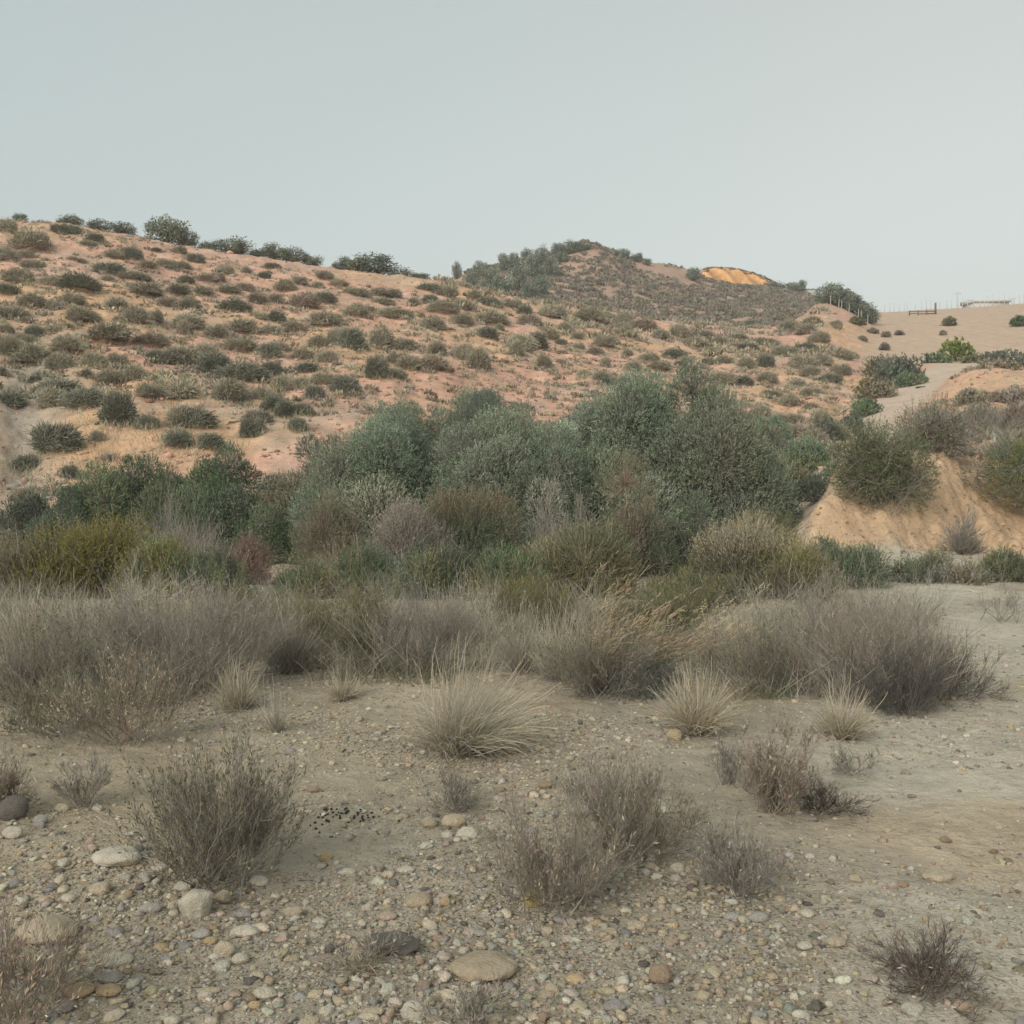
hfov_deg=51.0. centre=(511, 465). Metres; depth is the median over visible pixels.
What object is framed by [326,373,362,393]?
hillside shrub
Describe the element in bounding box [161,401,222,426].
hillside shrub
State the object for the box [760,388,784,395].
hillside shrub
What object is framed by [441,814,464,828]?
stone
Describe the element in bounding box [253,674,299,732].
grass tuft
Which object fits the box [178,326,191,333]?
hillside shrub
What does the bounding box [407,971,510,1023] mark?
twiggy shrub
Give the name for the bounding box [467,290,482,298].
hillside shrub
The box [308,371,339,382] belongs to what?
hillside shrub
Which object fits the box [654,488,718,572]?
bush
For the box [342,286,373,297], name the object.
hillside shrub
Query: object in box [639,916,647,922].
stone
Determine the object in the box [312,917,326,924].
stone
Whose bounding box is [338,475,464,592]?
bush
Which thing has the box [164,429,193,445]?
hillside shrub
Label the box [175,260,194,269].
hillside shrub
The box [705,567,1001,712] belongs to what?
path edge grass
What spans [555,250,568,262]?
pine tree
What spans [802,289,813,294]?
white hut
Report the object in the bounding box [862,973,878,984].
stone
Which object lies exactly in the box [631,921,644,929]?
stone
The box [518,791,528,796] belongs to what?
stone
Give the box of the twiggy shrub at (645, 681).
[587,643,692,702]
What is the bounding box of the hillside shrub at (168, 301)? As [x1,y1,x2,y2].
[155,296,185,307]
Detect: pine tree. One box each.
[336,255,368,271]
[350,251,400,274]
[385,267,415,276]
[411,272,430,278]
[452,260,462,278]
[463,270,478,285]
[471,260,483,275]
[477,281,492,288]
[479,262,500,284]
[491,273,515,293]
[497,252,510,271]
[504,260,529,290]
[507,252,519,268]
[520,247,533,262]
[520,281,540,297]
[521,249,543,276]
[528,273,549,294]
[533,243,550,264]
[542,254,559,275]
[550,242,565,256]
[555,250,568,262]
[562,239,577,253]
[572,241,587,251]
[611,247,621,255]
[619,248,629,257]
[630,252,643,260]
[641,258,651,265]
[685,266,700,280]
[739,283,751,288]
[757,280,782,288]
[776,282,793,288]
[789,279,807,291]
[812,282,836,304]
[821,282,846,305]
[836,286,859,309]
[843,293,863,313]
[854,300,875,318]
[863,306,881,324]
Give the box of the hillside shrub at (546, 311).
[535,304,557,317]
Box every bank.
[805,452,1023,559]
[806,361,1023,557]
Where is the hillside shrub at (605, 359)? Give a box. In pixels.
[599,356,610,366]
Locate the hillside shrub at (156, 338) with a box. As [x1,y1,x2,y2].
[127,331,173,346]
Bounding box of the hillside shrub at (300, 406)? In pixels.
[291,401,314,413]
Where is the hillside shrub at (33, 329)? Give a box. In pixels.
[23,323,45,336]
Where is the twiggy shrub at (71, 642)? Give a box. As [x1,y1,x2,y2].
[0,552,180,701]
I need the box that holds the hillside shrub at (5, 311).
[0,303,17,319]
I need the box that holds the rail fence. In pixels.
[909,303,936,315]
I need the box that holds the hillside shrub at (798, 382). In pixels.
[786,378,807,385]
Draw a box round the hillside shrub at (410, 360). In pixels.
[395,354,424,367]
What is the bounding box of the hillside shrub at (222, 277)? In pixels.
[208,271,226,280]
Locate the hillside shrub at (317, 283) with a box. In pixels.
[311,280,324,287]
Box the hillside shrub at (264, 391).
[248,385,278,398]
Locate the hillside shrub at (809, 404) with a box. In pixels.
[801,402,819,407]
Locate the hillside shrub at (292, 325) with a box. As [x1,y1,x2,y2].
[280,318,310,331]
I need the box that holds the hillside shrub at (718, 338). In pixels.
[706,335,727,343]
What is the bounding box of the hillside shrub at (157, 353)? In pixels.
[141,347,172,362]
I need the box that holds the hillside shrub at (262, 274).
[257,271,272,278]
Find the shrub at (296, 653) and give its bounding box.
[248,594,334,677]
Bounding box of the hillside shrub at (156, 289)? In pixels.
[125,279,168,296]
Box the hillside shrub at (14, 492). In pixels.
[4,483,52,500]
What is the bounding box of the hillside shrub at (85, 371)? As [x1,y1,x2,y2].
[80,368,91,375]
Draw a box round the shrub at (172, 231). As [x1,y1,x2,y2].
[141,214,191,243]
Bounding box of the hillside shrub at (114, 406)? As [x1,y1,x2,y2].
[94,385,139,422]
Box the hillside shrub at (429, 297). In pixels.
[420,293,437,302]
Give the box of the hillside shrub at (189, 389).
[162,375,202,397]
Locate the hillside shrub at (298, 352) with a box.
[288,346,314,358]
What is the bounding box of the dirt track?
[790,363,979,539]
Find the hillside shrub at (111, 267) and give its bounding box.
[90,261,126,272]
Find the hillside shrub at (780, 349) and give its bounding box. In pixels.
[767,343,805,355]
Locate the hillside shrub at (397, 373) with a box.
[388,367,408,378]
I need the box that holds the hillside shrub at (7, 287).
[0,282,21,293]
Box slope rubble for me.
[0,221,1023,505]
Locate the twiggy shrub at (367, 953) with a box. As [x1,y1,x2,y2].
[321,923,416,986]
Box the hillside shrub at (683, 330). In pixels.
[667,320,691,337]
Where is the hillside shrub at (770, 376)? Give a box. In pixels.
[755,369,780,382]
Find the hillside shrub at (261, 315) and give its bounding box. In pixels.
[254,312,268,319]
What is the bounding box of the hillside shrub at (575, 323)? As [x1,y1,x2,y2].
[571,320,583,326]
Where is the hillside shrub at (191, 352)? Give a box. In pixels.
[163,340,201,363]
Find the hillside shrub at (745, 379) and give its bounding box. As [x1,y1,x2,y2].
[732,374,754,384]
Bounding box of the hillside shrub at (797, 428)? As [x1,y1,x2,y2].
[768,419,808,439]
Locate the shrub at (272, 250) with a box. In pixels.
[259,241,292,260]
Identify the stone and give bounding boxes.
[0,794,28,820]
[2,826,23,838]
[8,879,22,888]
[16,914,76,944]
[19,838,26,842]
[19,902,27,908]
[33,814,47,822]
[54,803,69,811]
[54,874,66,883]
[57,858,68,866]
[57,885,69,892]
[59,998,76,1013]
[61,893,76,902]
[62,982,94,998]
[79,943,95,950]
[80,1012,89,1020]
[88,881,110,894]
[91,846,140,866]
[92,805,103,810]
[95,983,120,996]
[98,951,133,967]
[98,971,122,983]
[103,1008,124,1022]
[104,927,123,936]
[120,1003,128,1008]
[131,925,143,933]
[137,774,150,778]
[138,871,152,878]
[138,902,161,913]
[151,863,166,871]
[157,990,163,996]
[167,899,178,909]
[173,880,193,890]
[177,737,184,742]
[178,889,213,918]
[191,928,209,938]
[202,987,219,993]
[203,936,217,944]
[207,738,216,742]
[212,960,230,971]
[213,890,231,903]
[213,940,235,957]
[230,925,257,936]
[231,952,249,964]
[233,890,241,895]
[233,908,251,918]
[248,1001,260,1009]
[249,875,268,885]
[249,971,264,979]
[251,912,259,917]
[253,986,276,998]
[254,922,269,931]
[272,997,283,1004]
[276,948,289,958]
[283,906,302,916]
[283,955,298,962]
[284,748,295,752]
[297,1015,318,1023]
[307,786,319,792]
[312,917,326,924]
[314,877,320,882]
[319,852,333,860]
[319,1006,334,1016]
[332,995,347,1005]
[341,868,355,874]
[343,970,352,977]
[344,952,359,962]
[358,1013,379,1020]
[362,973,369,978]
[363,931,419,955]
[365,1007,384,1015]
[377,911,396,920]
[379,982,395,995]
[382,871,388,877]
[396,866,414,873]
[400,1000,424,1021]
[405,892,431,907]
[420,842,432,849]
[421,816,437,828]
[422,919,437,929]
[433,965,442,970]
[436,952,451,960]
[439,896,450,905]
[439,989,459,999]
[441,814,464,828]
[450,950,517,982]
[453,837,460,841]
[456,826,478,838]
[458,947,465,952]
[462,927,475,935]
[469,866,475,872]
[471,894,477,900]
[474,929,486,935]
[494,917,503,922]
[501,908,512,917]
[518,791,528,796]
[518,802,527,807]
[524,826,537,833]
[524,887,542,907]
[528,1013,538,1021]
[529,791,538,797]
[538,781,552,788]
[542,926,552,934]
[544,983,559,991]
[552,914,568,923]
[554,860,573,873]
[563,918,577,925]
[566,974,583,982]
[570,801,591,817]
[573,999,587,1013]
[587,917,594,921]
[597,987,614,995]
[603,939,619,947]
[603,999,626,1010]
[604,927,616,934]
[617,1011,627,1020]
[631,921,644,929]
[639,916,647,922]
[642,994,652,1001]
[645,862,656,870]
[649,950,656,957]
[649,964,671,983]
[666,728,681,740]
[669,862,685,872]
[702,979,710,983]
[707,965,721,977]
[723,912,738,920]
[733,921,740,926]
[737,971,742,977]
[747,912,768,922]
[750,1015,767,1023]
[773,998,783,1007]
[791,804,799,811]
[796,941,812,949]
[799,908,814,917]
[824,935,845,947]
[826,878,834,883]
[859,990,867,996]
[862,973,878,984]
[872,959,885,967]
[884,828,891,832]
[887,880,899,887]
[897,880,908,887]
[900,1001,924,1014]
[921,868,954,882]
[978,695,986,698]
[1015,1016,1023,1023]
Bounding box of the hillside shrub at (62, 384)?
[34,378,83,393]
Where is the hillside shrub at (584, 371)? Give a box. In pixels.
[576,368,592,375]
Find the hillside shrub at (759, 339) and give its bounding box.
[751,336,781,344]
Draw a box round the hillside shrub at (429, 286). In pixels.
[414,282,441,290]
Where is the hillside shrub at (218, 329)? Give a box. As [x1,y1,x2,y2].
[201,323,230,338]
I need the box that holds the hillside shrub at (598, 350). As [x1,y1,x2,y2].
[586,346,605,354]
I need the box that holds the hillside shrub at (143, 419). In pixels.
[132,411,163,429]
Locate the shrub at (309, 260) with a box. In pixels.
[301,253,323,265]
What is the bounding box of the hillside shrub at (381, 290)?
[369,286,393,295]
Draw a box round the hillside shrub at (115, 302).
[102,295,130,309]
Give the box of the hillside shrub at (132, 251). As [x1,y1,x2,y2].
[120,245,144,259]
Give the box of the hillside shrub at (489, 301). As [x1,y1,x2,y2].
[476,296,501,305]
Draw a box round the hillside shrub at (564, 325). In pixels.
[556,321,572,330]
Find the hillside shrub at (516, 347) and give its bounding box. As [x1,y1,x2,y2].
[507,337,526,354]
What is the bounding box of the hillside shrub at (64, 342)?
[47,332,87,349]
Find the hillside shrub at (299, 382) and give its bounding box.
[286,376,309,388]
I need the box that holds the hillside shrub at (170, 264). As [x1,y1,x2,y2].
[155,257,178,268]
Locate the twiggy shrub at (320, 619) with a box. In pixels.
[247,558,399,653]
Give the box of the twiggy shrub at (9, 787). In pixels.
[0,729,43,803]
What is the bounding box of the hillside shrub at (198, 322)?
[167,312,209,328]
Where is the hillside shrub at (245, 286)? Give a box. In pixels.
[235,281,257,291]
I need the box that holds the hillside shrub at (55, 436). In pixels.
[22,417,90,449]
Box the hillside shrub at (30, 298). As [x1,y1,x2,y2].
[11,291,47,305]
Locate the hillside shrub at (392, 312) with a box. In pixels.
[374,305,417,318]
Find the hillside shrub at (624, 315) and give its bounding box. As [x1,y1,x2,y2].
[616,310,634,322]
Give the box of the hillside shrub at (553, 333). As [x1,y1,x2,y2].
[542,327,560,338]
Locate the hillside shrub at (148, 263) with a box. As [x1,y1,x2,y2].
[136,258,157,267]
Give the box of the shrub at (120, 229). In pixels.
[109,221,137,233]
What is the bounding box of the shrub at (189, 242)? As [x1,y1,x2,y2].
[176,229,200,247]
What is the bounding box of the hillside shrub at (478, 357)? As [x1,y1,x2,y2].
[462,345,494,370]
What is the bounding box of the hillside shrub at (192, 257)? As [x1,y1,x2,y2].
[185,252,206,263]
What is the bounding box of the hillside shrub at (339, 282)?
[326,279,351,285]
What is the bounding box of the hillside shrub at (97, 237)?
[83,230,105,241]
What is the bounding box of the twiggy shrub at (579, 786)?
[555,744,632,808]
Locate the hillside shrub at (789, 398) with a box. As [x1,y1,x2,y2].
[776,392,799,404]
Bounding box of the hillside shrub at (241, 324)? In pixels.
[223,316,262,332]
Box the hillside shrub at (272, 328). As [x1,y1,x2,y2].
[260,323,284,333]
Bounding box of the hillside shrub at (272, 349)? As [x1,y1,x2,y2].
[253,341,284,356]
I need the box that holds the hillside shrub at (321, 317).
[303,309,347,325]
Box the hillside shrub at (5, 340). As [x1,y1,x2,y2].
[0,331,24,354]
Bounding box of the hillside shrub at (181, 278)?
[176,274,196,282]
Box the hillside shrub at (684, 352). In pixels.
[676,348,688,355]
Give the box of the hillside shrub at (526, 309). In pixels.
[515,304,532,313]
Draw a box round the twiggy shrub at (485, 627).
[413,562,539,668]
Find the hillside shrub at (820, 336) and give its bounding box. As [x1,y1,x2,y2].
[805,330,833,342]
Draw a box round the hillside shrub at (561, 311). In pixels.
[545,302,568,318]
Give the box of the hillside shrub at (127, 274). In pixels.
[116,269,139,278]
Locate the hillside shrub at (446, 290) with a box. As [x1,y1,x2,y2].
[430,286,460,295]
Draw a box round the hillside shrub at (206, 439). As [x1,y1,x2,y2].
[194,430,227,447]
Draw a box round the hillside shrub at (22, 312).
[10,305,30,316]
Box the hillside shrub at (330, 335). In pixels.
[324,325,344,344]
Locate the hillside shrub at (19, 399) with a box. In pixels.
[0,386,31,405]
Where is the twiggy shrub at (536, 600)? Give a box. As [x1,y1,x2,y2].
[459,553,604,635]
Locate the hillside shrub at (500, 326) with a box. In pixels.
[495,322,504,329]
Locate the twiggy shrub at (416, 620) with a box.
[315,558,509,675]
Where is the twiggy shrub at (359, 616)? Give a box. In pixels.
[323,529,408,668]
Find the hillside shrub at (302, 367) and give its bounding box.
[290,360,323,371]
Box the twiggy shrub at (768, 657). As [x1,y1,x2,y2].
[690,595,826,696]
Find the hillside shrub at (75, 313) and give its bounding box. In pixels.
[64,304,104,321]
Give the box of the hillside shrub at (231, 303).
[214,296,255,311]
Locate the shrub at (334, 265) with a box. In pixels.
[331,261,341,269]
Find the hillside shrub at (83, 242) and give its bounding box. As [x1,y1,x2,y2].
[78,240,97,245]
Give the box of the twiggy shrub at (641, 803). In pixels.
[536,720,726,867]
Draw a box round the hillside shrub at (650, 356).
[635,351,661,360]
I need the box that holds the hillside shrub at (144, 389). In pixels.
[133,381,165,395]
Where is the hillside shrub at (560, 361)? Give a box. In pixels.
[555,359,568,363]
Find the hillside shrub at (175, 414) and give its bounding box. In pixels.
[164,401,188,428]
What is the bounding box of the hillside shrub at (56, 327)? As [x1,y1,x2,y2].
[43,324,62,331]
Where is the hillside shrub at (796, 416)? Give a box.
[788,411,805,423]
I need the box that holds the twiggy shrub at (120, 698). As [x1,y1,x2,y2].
[5,631,211,747]
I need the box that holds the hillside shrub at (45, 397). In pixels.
[34,382,68,406]
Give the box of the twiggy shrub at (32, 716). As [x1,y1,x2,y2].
[0,664,120,742]
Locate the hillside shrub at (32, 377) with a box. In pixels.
[27,375,40,379]
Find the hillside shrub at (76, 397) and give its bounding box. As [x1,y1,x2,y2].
[53,385,108,406]
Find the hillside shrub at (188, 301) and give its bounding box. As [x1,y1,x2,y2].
[181,295,201,308]
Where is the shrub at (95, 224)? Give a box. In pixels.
[84,218,114,230]
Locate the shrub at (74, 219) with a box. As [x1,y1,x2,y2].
[55,213,85,226]
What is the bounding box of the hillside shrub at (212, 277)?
[195,272,221,281]
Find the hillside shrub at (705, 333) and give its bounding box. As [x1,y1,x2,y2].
[690,329,717,339]
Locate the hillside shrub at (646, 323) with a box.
[629,317,659,330]
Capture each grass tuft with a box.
[0,573,76,652]
[16,567,118,644]
[110,565,222,650]
[205,647,267,715]
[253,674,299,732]
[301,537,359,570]
[321,665,364,703]
[344,625,576,777]
[413,571,486,644]
[485,597,549,677]
[499,585,594,685]
[539,549,679,698]
[618,586,726,688]
[620,643,760,747]
[673,595,761,667]
[707,582,796,675]
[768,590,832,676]
[795,664,897,744]
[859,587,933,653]
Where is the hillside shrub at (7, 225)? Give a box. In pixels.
[0,216,17,231]
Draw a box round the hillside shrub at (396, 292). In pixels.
[386,287,403,297]
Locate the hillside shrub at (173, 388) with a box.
[161,378,193,397]
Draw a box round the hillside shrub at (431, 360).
[418,352,450,368]
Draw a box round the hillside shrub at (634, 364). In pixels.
[624,359,642,369]
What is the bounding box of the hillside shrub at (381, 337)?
[367,324,397,346]
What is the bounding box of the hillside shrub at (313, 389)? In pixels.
[302,383,326,397]
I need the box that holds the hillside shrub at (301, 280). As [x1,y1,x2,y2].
[291,276,308,284]
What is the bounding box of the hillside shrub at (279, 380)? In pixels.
[269,373,290,389]
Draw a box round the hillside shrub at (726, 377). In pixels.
[706,368,739,383]
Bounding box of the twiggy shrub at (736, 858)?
[690,802,808,902]
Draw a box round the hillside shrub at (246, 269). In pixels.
[240,267,252,272]
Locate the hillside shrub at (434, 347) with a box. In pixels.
[427,337,448,354]
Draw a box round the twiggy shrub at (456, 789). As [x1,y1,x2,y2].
[420,757,488,813]
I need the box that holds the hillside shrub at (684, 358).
[680,355,694,361]
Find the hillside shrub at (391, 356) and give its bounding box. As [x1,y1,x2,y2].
[384,350,401,361]
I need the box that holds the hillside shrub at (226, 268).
[214,263,234,273]
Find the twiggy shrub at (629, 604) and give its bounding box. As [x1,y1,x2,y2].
[575,568,701,642]
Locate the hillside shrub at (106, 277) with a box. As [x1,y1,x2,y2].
[101,275,115,281]
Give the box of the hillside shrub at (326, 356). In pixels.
[312,349,341,361]
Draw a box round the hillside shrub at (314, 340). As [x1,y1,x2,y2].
[306,333,328,346]
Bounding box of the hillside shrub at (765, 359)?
[755,353,776,366]
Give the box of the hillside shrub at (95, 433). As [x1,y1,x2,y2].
[89,428,104,440]
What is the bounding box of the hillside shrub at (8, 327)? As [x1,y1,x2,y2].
[0,322,14,332]
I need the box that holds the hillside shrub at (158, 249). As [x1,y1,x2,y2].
[151,247,162,251]
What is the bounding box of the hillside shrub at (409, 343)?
[390,336,419,349]
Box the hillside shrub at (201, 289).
[191,284,214,294]
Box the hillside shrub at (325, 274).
[315,270,335,278]
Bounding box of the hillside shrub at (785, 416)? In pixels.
[768,411,793,423]
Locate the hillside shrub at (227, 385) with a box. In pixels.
[207,375,252,399]
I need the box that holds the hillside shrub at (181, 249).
[169,244,187,253]
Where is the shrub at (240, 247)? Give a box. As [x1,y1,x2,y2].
[213,235,255,254]
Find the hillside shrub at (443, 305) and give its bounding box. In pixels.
[422,299,461,312]
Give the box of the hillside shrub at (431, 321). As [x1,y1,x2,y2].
[419,313,448,329]
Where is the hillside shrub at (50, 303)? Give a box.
[43,298,60,309]
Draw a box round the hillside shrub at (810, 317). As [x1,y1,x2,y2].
[802,315,823,323]
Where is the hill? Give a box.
[450,243,830,322]
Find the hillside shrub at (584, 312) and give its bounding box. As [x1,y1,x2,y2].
[572,305,609,322]
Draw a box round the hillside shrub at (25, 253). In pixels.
[16,249,35,257]
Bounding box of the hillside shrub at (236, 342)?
[215,335,259,350]
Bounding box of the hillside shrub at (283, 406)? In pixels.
[273,397,294,415]
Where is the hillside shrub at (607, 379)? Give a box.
[597,376,617,384]
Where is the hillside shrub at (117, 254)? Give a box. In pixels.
[100,249,126,258]
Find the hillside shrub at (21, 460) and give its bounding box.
[11,451,40,466]
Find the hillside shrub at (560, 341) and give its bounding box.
[554,338,567,343]
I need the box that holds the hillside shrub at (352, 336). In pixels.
[335,324,370,349]
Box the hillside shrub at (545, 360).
[535,349,552,367]
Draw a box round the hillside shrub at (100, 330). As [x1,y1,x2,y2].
[82,317,138,340]
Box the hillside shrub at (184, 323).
[176,317,193,333]
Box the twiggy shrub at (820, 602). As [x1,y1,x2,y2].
[753,552,910,642]
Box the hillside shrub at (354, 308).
[341,302,372,315]
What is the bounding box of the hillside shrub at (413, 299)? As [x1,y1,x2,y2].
[405,296,422,304]
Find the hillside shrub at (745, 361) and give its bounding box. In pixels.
[735,354,759,367]
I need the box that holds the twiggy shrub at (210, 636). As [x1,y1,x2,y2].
[82,553,313,700]
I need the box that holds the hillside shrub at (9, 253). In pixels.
[0,244,21,261]
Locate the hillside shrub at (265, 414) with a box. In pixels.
[239,409,274,421]
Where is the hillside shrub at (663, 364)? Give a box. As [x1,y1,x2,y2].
[644,360,674,369]
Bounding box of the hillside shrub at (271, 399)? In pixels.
[259,393,280,410]
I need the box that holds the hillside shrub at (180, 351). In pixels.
[167,345,190,362]
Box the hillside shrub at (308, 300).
[287,288,324,308]
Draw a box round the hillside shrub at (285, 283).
[272,278,299,289]
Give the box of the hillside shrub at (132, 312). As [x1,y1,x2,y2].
[119,302,155,323]
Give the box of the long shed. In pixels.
[960,300,1010,307]
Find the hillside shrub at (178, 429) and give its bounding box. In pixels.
[159,425,190,441]
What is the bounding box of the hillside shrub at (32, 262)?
[18,259,48,266]
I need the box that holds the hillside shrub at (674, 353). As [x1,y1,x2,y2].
[661,347,682,357]
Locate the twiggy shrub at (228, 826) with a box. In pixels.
[70,669,322,915]
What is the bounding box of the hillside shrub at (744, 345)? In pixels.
[729,342,763,349]
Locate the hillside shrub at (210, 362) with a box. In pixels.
[192,348,232,372]
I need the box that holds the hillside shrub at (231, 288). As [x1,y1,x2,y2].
[214,283,242,292]
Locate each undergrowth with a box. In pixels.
[0,561,844,624]
[0,571,837,711]
[86,543,795,599]
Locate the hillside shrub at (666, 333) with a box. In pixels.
[650,328,670,337]
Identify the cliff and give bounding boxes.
[700,268,769,284]
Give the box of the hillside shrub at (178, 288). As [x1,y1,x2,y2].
[165,282,190,293]
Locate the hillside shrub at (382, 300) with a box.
[370,296,395,304]
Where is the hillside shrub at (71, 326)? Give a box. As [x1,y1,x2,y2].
[60,322,73,327]
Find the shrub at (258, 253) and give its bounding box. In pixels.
[248,249,266,256]
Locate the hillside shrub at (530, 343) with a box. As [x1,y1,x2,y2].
[505,330,541,351]
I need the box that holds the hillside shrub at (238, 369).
[208,359,275,380]
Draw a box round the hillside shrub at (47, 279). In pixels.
[37,274,58,284]
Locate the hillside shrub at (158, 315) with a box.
[149,308,164,322]
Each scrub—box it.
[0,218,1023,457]
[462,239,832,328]
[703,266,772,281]
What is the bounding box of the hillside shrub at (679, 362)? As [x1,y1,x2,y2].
[674,360,686,364]
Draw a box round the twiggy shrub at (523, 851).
[416,755,657,925]
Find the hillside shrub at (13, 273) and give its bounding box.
[0,267,36,281]
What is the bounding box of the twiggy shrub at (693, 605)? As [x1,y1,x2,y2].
[602,563,743,641]
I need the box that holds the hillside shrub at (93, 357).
[78,350,111,365]
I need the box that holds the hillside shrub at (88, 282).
[49,270,106,290]
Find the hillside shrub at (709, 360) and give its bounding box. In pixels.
[701,357,715,363]
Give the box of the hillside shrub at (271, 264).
[261,262,282,268]
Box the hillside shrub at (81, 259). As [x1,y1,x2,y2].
[77,258,86,262]
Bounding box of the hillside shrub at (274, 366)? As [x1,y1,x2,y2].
[261,359,284,374]
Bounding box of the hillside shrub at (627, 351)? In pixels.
[621,348,633,354]
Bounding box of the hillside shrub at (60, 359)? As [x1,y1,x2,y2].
[42,348,73,368]
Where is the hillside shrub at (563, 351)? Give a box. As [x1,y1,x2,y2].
[556,350,568,353]
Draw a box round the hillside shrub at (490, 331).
[475,324,499,338]
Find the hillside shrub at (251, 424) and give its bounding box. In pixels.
[238,412,268,436]
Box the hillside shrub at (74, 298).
[57,291,87,304]
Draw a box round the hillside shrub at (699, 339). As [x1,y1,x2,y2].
[679,336,711,345]
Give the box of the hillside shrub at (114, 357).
[106,351,130,363]
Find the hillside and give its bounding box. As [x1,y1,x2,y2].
[0,221,830,521]
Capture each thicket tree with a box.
[284,403,439,557]
[285,432,345,500]
[346,396,455,474]
[402,423,465,493]
[414,401,598,557]
[419,383,553,450]
[547,419,624,527]
[550,363,716,544]
[637,356,802,558]
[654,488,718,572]
[731,410,804,529]
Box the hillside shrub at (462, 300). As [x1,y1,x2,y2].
[451,297,473,308]
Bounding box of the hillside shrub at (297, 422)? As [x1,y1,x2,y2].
[286,416,308,429]
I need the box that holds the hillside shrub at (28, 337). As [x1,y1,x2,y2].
[16,333,34,341]
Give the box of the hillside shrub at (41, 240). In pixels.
[2,226,56,249]
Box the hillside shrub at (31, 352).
[8,340,51,361]
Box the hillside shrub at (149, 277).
[135,272,153,281]
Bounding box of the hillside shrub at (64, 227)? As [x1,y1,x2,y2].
[47,222,82,233]
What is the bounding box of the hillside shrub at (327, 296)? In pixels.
[314,291,339,302]
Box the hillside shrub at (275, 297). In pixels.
[268,291,283,301]
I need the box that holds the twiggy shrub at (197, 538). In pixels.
[152,515,229,553]
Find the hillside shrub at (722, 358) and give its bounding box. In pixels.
[714,354,736,363]
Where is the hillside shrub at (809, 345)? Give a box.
[794,341,818,350]
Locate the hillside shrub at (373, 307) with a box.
[364,305,377,312]
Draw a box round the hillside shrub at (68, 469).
[58,463,79,477]
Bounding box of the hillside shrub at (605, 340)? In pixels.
[592,333,620,346]
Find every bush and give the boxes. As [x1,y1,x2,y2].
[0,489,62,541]
[0,522,74,598]
[10,505,158,598]
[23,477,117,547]
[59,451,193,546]
[103,526,200,599]
[121,473,235,561]
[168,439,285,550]
[173,541,257,600]
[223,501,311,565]
[224,530,275,584]
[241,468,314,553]
[263,554,350,599]
[282,476,370,568]
[327,528,401,596]
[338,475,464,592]
[378,531,483,600]
[419,475,536,579]
[454,534,561,602]
[480,561,579,614]
[486,449,642,589]
[522,510,650,598]
[593,439,681,576]
[599,511,684,580]
[636,569,722,608]
[673,565,756,607]
[677,504,824,597]
[726,496,804,559]
[745,532,851,601]
[769,433,832,474]
[781,459,812,500]
[793,470,830,503]
[808,417,844,439]
[808,532,845,562]
[816,410,948,519]
[817,437,845,458]
[819,540,896,590]
[821,461,836,477]
[833,414,866,433]
[846,395,884,417]
[848,316,866,325]
[853,373,898,398]
[857,335,868,341]
[859,355,896,376]
[866,327,879,333]
[872,351,925,383]
[878,342,890,350]
[880,331,891,337]
[884,553,942,584]
[890,391,989,465]
[892,370,929,386]
[893,329,904,334]
[917,544,956,581]
[919,352,952,363]
[930,503,990,555]
[930,558,994,585]
[937,336,978,360]
[939,330,947,334]
[940,316,957,325]
[948,419,1023,508]
[951,386,995,405]
[953,407,1023,437]
[957,399,1003,425]
[960,353,987,362]
[970,541,1023,582]
[975,357,1022,369]
[976,348,1023,363]
[981,388,1014,402]
[982,425,1023,460]
[986,396,1023,430]
[994,385,1023,405]
[1002,353,1023,366]
[1006,555,1023,581]
[1009,315,1023,326]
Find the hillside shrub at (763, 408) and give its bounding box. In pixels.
[753,404,773,414]
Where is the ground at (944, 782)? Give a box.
[0,522,1023,1023]
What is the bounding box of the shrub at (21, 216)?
[11,212,28,221]
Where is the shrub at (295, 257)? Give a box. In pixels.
[280,245,306,262]
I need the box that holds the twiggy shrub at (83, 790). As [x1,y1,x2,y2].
[45,742,115,808]
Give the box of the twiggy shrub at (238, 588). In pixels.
[166,549,296,640]
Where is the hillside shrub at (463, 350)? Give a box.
[448,340,475,358]
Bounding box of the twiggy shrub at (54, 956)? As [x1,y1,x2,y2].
[0,881,144,1023]
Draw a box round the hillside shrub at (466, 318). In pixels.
[448,310,475,323]
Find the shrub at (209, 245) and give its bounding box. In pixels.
[197,240,218,250]
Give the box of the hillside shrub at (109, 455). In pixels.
[102,453,114,460]
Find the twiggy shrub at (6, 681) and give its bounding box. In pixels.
[0,595,74,707]
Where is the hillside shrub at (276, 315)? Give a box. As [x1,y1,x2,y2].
[267,309,286,321]
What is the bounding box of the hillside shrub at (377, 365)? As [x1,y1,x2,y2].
[364,352,389,377]
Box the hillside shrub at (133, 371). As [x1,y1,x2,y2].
[120,363,149,379]
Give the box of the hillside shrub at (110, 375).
[95,367,124,383]
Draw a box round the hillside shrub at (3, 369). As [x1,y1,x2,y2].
[0,366,7,375]
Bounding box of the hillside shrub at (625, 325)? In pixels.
[609,320,631,329]
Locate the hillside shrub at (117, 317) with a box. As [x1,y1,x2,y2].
[111,315,122,321]
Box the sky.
[0,0,1023,311]
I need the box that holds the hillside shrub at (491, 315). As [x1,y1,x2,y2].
[473,308,511,323]
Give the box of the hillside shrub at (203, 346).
[195,340,222,355]
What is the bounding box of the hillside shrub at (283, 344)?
[274,340,289,349]
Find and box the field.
[831,304,1023,366]
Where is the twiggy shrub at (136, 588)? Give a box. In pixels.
[85,547,187,636]
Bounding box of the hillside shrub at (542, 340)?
[527,328,549,348]
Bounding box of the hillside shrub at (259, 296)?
[246,290,268,303]
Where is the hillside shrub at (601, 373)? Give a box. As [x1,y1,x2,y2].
[591,369,613,379]

